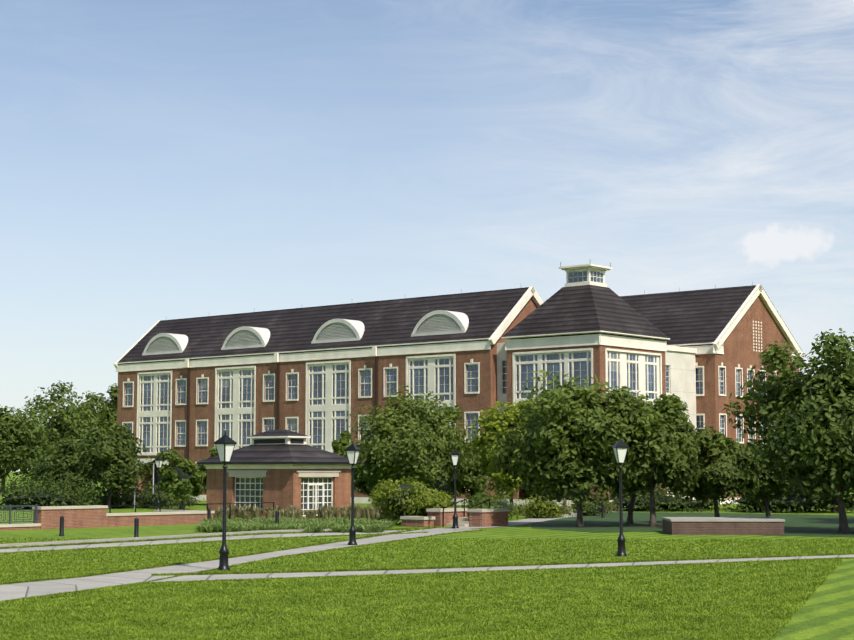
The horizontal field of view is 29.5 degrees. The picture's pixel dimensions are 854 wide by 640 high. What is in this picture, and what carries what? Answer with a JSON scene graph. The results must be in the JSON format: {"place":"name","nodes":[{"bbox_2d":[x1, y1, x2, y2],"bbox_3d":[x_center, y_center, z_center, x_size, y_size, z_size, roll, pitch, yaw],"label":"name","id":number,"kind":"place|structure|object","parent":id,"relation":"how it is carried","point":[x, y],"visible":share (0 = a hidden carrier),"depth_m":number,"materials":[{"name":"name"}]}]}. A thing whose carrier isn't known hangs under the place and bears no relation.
{"place":"outdoors","nodes":[
{"label":"outdoors","id":0,"kind":"place"},
{"bbox_2d":[206,469,350,517],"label":"pavilion brick walls","id":1,"kind":"structure","parent":0,"point":[282,488],"depth_m":105.11,"materials":[{"name":"red brick"}]},
{"bbox_2d":[204,436,351,476],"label":"roof trim","id":2,"kind":"structure","parent":1,"relation":"attached to","point":[301,473],"depth_m":104.78,"materials":[{"name":"white paint"}]},
{"bbox_2d":[198,429,359,461],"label":"pavilion roof","id":3,"kind":"structure","parent":1,"relation":"on","point":[280,453],"depth_m":105.32,"materials":[{"name":"grey tile"}]},
{"bbox_2d":[235,477,332,515],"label":"window frames","id":4,"kind":"structure","parent":1,"relation":"in","point":[303,496],"depth_m":104.51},
{"bbox_2d":[236,478,331,514],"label":"window glass","id":5,"kind":"object","parent":4,"relation":"in","point":[242,495],"depth_m":104.67,"materials":[{"name":"glass"}]},
{"bbox_2d":[197,439,360,463],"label":"roof fascia","id":6,"kind":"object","parent":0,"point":[270,441],"visible":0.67,"depth_m":105.59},
{"bbox_2d":[213,503,388,519],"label":"tall ornamental grass","id":7,"kind":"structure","parent":0,"point":[244,512],"depth_m":98.38,"materials":[{"name":"green plant"}]},
{"bbox_2d":[142,262,693,499],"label":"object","id":8,"kind":"object","parent":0,"point":[438,322],"visible":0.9,"depth_m":155.36,"materials":[{"name":"white paint"}]},
{"bbox_2d":[0,472,853,639],"bbox_3d":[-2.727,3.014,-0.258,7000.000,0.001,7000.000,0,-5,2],"label":"lawn","id":9,"kind":"structure","parent":0,"point":[825,611],"depth_m":55.26,"materials":[{"name":"green plant"}]},
{"bbox_2d":[0,404,60,492],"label":"tree","id":10,"kind":"object","parent":9,"relation":"on","point":[14,437],"depth_m":213.37,"materials":[{"name":"green plant"}]},
{"bbox_2d":[0,471,101,510],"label":"shrub foliage","id":11,"kind":"object","parent":9,"relation":"on","point":[56,495],"visible":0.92,"depth_m":123.90,"materials":[{"name":"green plant"}]},
{"bbox_2d":[2,380,110,481],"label":"tree","id":12,"kind":"object","parent":9,"relation":"on","point":[74,418],"depth_m":228.27,"materials":[{"name":"green plant"}]},
{"bbox_2d":[27,431,95,492],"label":"tree","id":13,"kind":"object","parent":9,"relation":"on","point":[59,465],"depth_m":134.12,"materials":[{"name":"green plant"}]},
{"bbox_2d":[59,516,63,535],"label":"bollard","id":14,"kind":"object","parent":9,"relation":"on","point":[61,532],"visible":1,"depth_m":74.86,"materials":[{"name":"black metal"}]},
{"bbox_2d":[84,383,117,437],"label":"tree","id":15,"kind":"object","parent":9,"relation":"on","point":[110,410],"depth_m":239.59,"materials":[{"name":"green plant"}]},
{"bbox_2d":[0,508,212,530],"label":"brick garden wall","id":16,"kind":"structure","parent":9,"relation":"on","point":[78,518],"depth_m":86.16,"materials":[{"name":"red brick"}]},
{"bbox_2d":[0,505,214,526],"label":"garden wall caps","id":17,"kind":"object","parent":16,"relation":"on","point":[163,512],"visible":0.83,"depth_m":86.84,"materials":[{"name":"beige concrete"}]},
{"bbox_2d":[74,474,197,507],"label":"hedge foliage","id":18,"kind":"object","parent":9,"relation":"on","point":[127,498],"visible":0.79,"depth_m":130.19,"materials":[{"name":"green plant"}]},
{"bbox_2d":[134,518,138,536],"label":"bollard","id":19,"kind":"object","parent":9,"relation":"on","point":[136,527],"visible":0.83,"depth_m":72.40,"materials":[{"name":"black metal"}]},
{"bbox_2d":[0,502,274,523],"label":"garden wall railings","id":20,"kind":"object","parent":9,"relation":"on","point":[23,513],"visible":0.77,"depth_m":83.64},
{"bbox_2d":[131,463,155,508],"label":"lamp posts","id":21,"kind":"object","parent":9,"relation":"on","point":[152,484],"depth_m":130.94,"materials":[{"name":"grey metal"}]},
{"bbox_2d":[154,457,163,509],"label":"lamp post","id":22,"kind":"object","parent":9,"relation":"on","point":[158,461],"visible":0.96,"depth_m":122.65,"materials":[{"name":"black metal"}]},
{"bbox_2d":[0,529,331,546],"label":"path","id":23,"kind":"structure","parent":9,"relation":"on","point":[118,539],"depth_m":69.60,"materials":[{"name":"concrete"}]},
{"bbox_2d":[154,492,199,505],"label":"hedge foliage","id":24,"kind":"object","parent":9,"relation":"on","point":[190,500],"visible":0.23,"depth_m":139.10,"materials":[{"name":"green plant"}]},
{"bbox_2d":[198,446,217,493],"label":"tree","id":25,"kind":"object","parent":9,"relation":"on","point":[213,453],"depth_m":139.33,"materials":[{"name":"green plant"}]},
{"bbox_2d":[207,508,210,518],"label":"bollard","id":26,"kind":"object","parent":9,"relation":"on","point":[208,513],"visible":0.67,"depth_m":90.54,"materials":[{"name":"black metal"}]},
{"bbox_2d":[214,430,236,570],"bbox_3d":[-6.150,5.459,49.291,0.490,4.270,0.490,-4,-7,40],"label":"lamp post","id":27,"kind":"object","parent":9,"relation":"on","point":[225,444],"visible":1,"depth_m":49.24,"materials":[{"name":"black metal"}]},
{"bbox_2d":[275,511,278,523],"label":"bollard","id":28,"kind":"object","parent":9,"relation":"on","point":[276,516],"visible":0.71,"depth_m":84.41,"materials":[{"name":"black metal"}]},
{"bbox_2d":[195,516,397,532],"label":"plants","id":29,"kind":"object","parent":9,"relation":"on","point":[318,525],"depth_m":80.91,"materials":[{"name":"green plant"}]},
{"bbox_2d":[368,476,456,523],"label":"bush","id":30,"kind":"object","parent":9,"relation":"on","point":[408,498],"visible":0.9,"depth_m":89.03,"materials":[{"name":"green plant"}]},
{"bbox_2d":[0,526,853,639],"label":"lawn grass tufts","id":31,"kind":"object","parent":9,"relation":"on","point":[770,628],"visible":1,"depth_m":39.51,"materials":[{"name":"green plant"}]},
{"bbox_2d":[0,511,853,600],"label":"concrete path","id":32,"kind":"structure","parent":9,"relation":"on","point":[21,590],"depth_m":51.10,"materials":[{"name":"grey concrete"}]},
{"bbox_2d":[345,442,360,544],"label":"lamp post","id":33,"kind":"object","parent":32,"relation":"on","point":[352,450],"visible":0.96,"depth_m":66.01,"materials":[{"name":"black metal"}]},
{"bbox_2d":[400,508,509,526],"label":"pier caps","id":34,"kind":"object","parent":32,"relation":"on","point":[463,521],"visible":0.6,"depth_m":87.59,"materials":[{"name":"beige concrete"}]},
{"bbox_2d":[450,448,459,528],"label":"lamp post","id":35,"kind":"object","parent":32,"relation":"on","point":[455,455],"visible":0.98,"depth_m":84.87,"materials":[{"name":"black metal"}]},
{"bbox_2d":[117,296,798,501],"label":"brick walls","id":36,"kind":"structure","parent":9,"relation":"on","point":[738,345],"depth_m":150.35,"materials":[{"name":"brown brick"}]},
{"bbox_2d":[124,270,786,484],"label":"building window frames","id":37,"kind":"structure","parent":36,"relation":"in","point":[364,383],"depth_m":150.90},
{"bbox_2d":[125,271,788,488],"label":"window glass","id":38,"kind":"object","parent":37,"relation":"in","point":[527,370],"visible":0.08,"depth_m":152.11,"materials":[{"name":"glass"}]},
{"bbox_2d":[113,264,802,506],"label":"building trim","id":39,"kind":"structure","parent":36,"relation":"attached to","point":[677,358],"depth_m":147.03,"materials":[{"name":"white paint"}]},
{"bbox_2d":[118,285,802,362],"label":"building roof","id":40,"kind":"structure","parent":36,"relation":"on","point":[693,316],"depth_m":152.33,"materials":[{"name":"black tile"}]},
{"bbox_2d":[111,508,853,532],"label":"mulch rings","id":41,"kind":"object","parent":9,"relation":"on","point":[662,526],"visible":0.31,"depth_m":87.12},
{"bbox_2d":[71,424,154,508],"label":"tree","id":42,"kind":"object","parent":41,"relation":"on","point":[101,456],"depth_m":126.92,"materials":[{"name":"green plant"}]},
{"bbox_2d":[155,448,205,509],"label":"tree","id":43,"kind":"object","parent":41,"relation":"on","point":[188,474],"depth_m":125.61,"materials":[{"name":"green plant"}]},
{"bbox_2d":[332,431,361,491],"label":"tree","id":44,"kind":"object","parent":41,"relation":"on","point":[336,446],"depth_m":127.55,"materials":[{"name":"green plant"}]},
{"bbox_2d":[351,465,386,501],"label":"tree","id":45,"kind":"object","parent":41,"relation":"on","point":[361,487],"depth_m":122.93,"materials":[{"name":"green plant"}]},
{"bbox_2d":[340,385,478,493],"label":"tree","id":46,"kind":"object","parent":41,"relation":"on","point":[411,450],"depth_m":115.88,"materials":[{"name":"green plant"}]},
{"bbox_2d":[444,437,490,501],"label":"tree","id":47,"kind":"object","parent":41,"relation":"on","point":[472,479],"depth_m":123.41,"materials":[{"name":"green plant"}]},
{"bbox_2d":[470,398,547,505],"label":"tree","id":48,"kind":"object","parent":41,"relation":"on","point":[495,423],"depth_m":110.62,"materials":[{"name":"green plant"}]},
{"bbox_2d":[489,369,666,526],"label":"tree","id":49,"kind":"object","parent":41,"relation":"on","point":[583,432],"depth_m":85.36,"materials":[{"name":"green plant"}]},
{"bbox_2d":[591,386,703,526],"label":"tree","id":50,"kind":"object","parent":41,"relation":"on","point":[673,460],"depth_m":86.06,"materials":[{"name":"green plant"}]},
{"bbox_2d":[679,423,765,516],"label":"tree","id":51,"kind":"object","parent":41,"relation":"on","point":[729,466],"depth_m":90.64,"materials":[{"name":"green plant"}]},
{"bbox_2d":[745,439,763,509],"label":"tree","id":52,"kind":"object","parent":41,"relation":"on","point":[754,441],"depth_m":124.27,"materials":[{"name":"green plant"}]},
{"bbox_2d":[737,444,795,516],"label":"tree","id":53,"kind":"object","parent":41,"relation":"on","point":[770,486],"depth_m":93.76,"materials":[{"name":"green plant"}]},
{"bbox_2d":[723,328,853,532],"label":"tree","id":54,"kind":"object","parent":41,"relation":"on","point":[805,445],"depth_m":77.67,"materials":[{"name":"green plant"}]},
{"bbox_2d":[457,490,518,519],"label":"shrub foliage","id":55,"kind":"object","parent":9,"relation":"on","point":[493,503],"visible":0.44,"depth_m":98.76,"materials":[{"name":"green plant"}]},
{"bbox_2d":[508,501,618,515],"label":"bushes","id":56,"kind":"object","parent":9,"relation":"on","point":[565,508],"depth_m":112.23,"materials":[{"name":"green plant"}]},
{"bbox_2d":[571,497,616,515],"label":"shrub foliage","id":57,"kind":"object","parent":9,"relation":"on","point":[589,507],"visible":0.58,"depth_m":108.30,"materials":[{"name":"green plant"}]},
{"bbox_2d":[612,437,628,556],"bbox_3d":[6.864,6.215,57.449,0.490,4.270,0.490,1,-5,-11],"label":"lamp post","id":58,"kind":"object","parent":9,"relation":"on","point":[620,447],"visible":0.98,"depth_m":57.40,"materials":[{"name":"black metal"}]},
{"bbox_2d":[592,482,744,511],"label":"hedge foliage","id":59,"kind":"object","parent":9,"relation":"on","point":[664,502],"visible":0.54,"depth_m":119.80,"materials":[{"name":"green plant"}]},
{"bbox_2d":[531,512,853,536],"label":"ground cover","id":60,"kind":"object","parent":9,"relation":"on","point":[803,525],"visible":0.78,"depth_m":92.28,"materials":[{"name":"green plant"}]},
{"bbox_2d":[516,492,575,517],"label":"shrub foliage","id":61,"kind":"object","parent":60,"relation":"on","point":[542,509],"visible":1,"depth_m":102.12,"materials":[{"name":"green plant"}]},
{"bbox_2d":[601,503,604,517],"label":"bollard","id":62,"kind":"object","parent":60,"relation":"on","point":[602,511],"visible":0.9,"depth_m":103.66,"materials":[{"name":"black metal"}]},
{"bbox_2d":[662,519,783,534],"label":"brick retaining wall","id":63,"kind":"structure","parent":9,"relation":"on","point":[723,528],"depth_m":76.35,"materials":[{"name":"red brick"}]},
{"bbox_2d":[662,517,784,521],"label":"wall cap","id":64,"kind":"object","parent":63,"relation":"on","point":[721,519],"visible":1,"depth_m":76.40,"materials":[{"name":"beige concrete"}]},
{"bbox_2d":[713,483,853,512],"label":"hedge foliage","id":65,"kind":"object","parent":9,"relation":"on","point":[791,501],"visible":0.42,"depth_m":115.54,"materials":[{"name":"green plant"}]},
{"bbox_2d":[0,0,853,471],"label":"sky","id":66,"kind":"structure","parent":0,"point":[160,159],"materials":[{"name":"blue"}]},
{"bbox_2d":[361,511,507,526],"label":"brick step piers","id":67,"kind":"structure","parent":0,"point":[482,519],"depth_m":87.50,"materials":[{"name":"red brick"}]},
{"bbox_2d":[443,499,489,526],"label":"handrail","id":68,"kind":"object","parent":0,"point":[464,508],"visible":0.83,"depth_m":88.13,"materials":[{"name":"black metal"}]},
{"bbox_2d":[532,477,577,506],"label":"tree","id":69,"kind":"object","parent":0,"point":[564,500],"depth_m":126.77,"materials":[{"name":"green plant"}]},
{"bbox_2d":[598,482,649,523],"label":"tree","id":70,"kind":"object","parent":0,"point":[630,513],"depth_m":91.80,"materials":[{"name":"plant"}]},
{"bbox_2d":[793,474,836,512],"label":"tree","id":71,"kind":"object","parent":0,"point":[816,493],"depth_m":115.60,"materials":[{"name":"green plant"}]}
]}

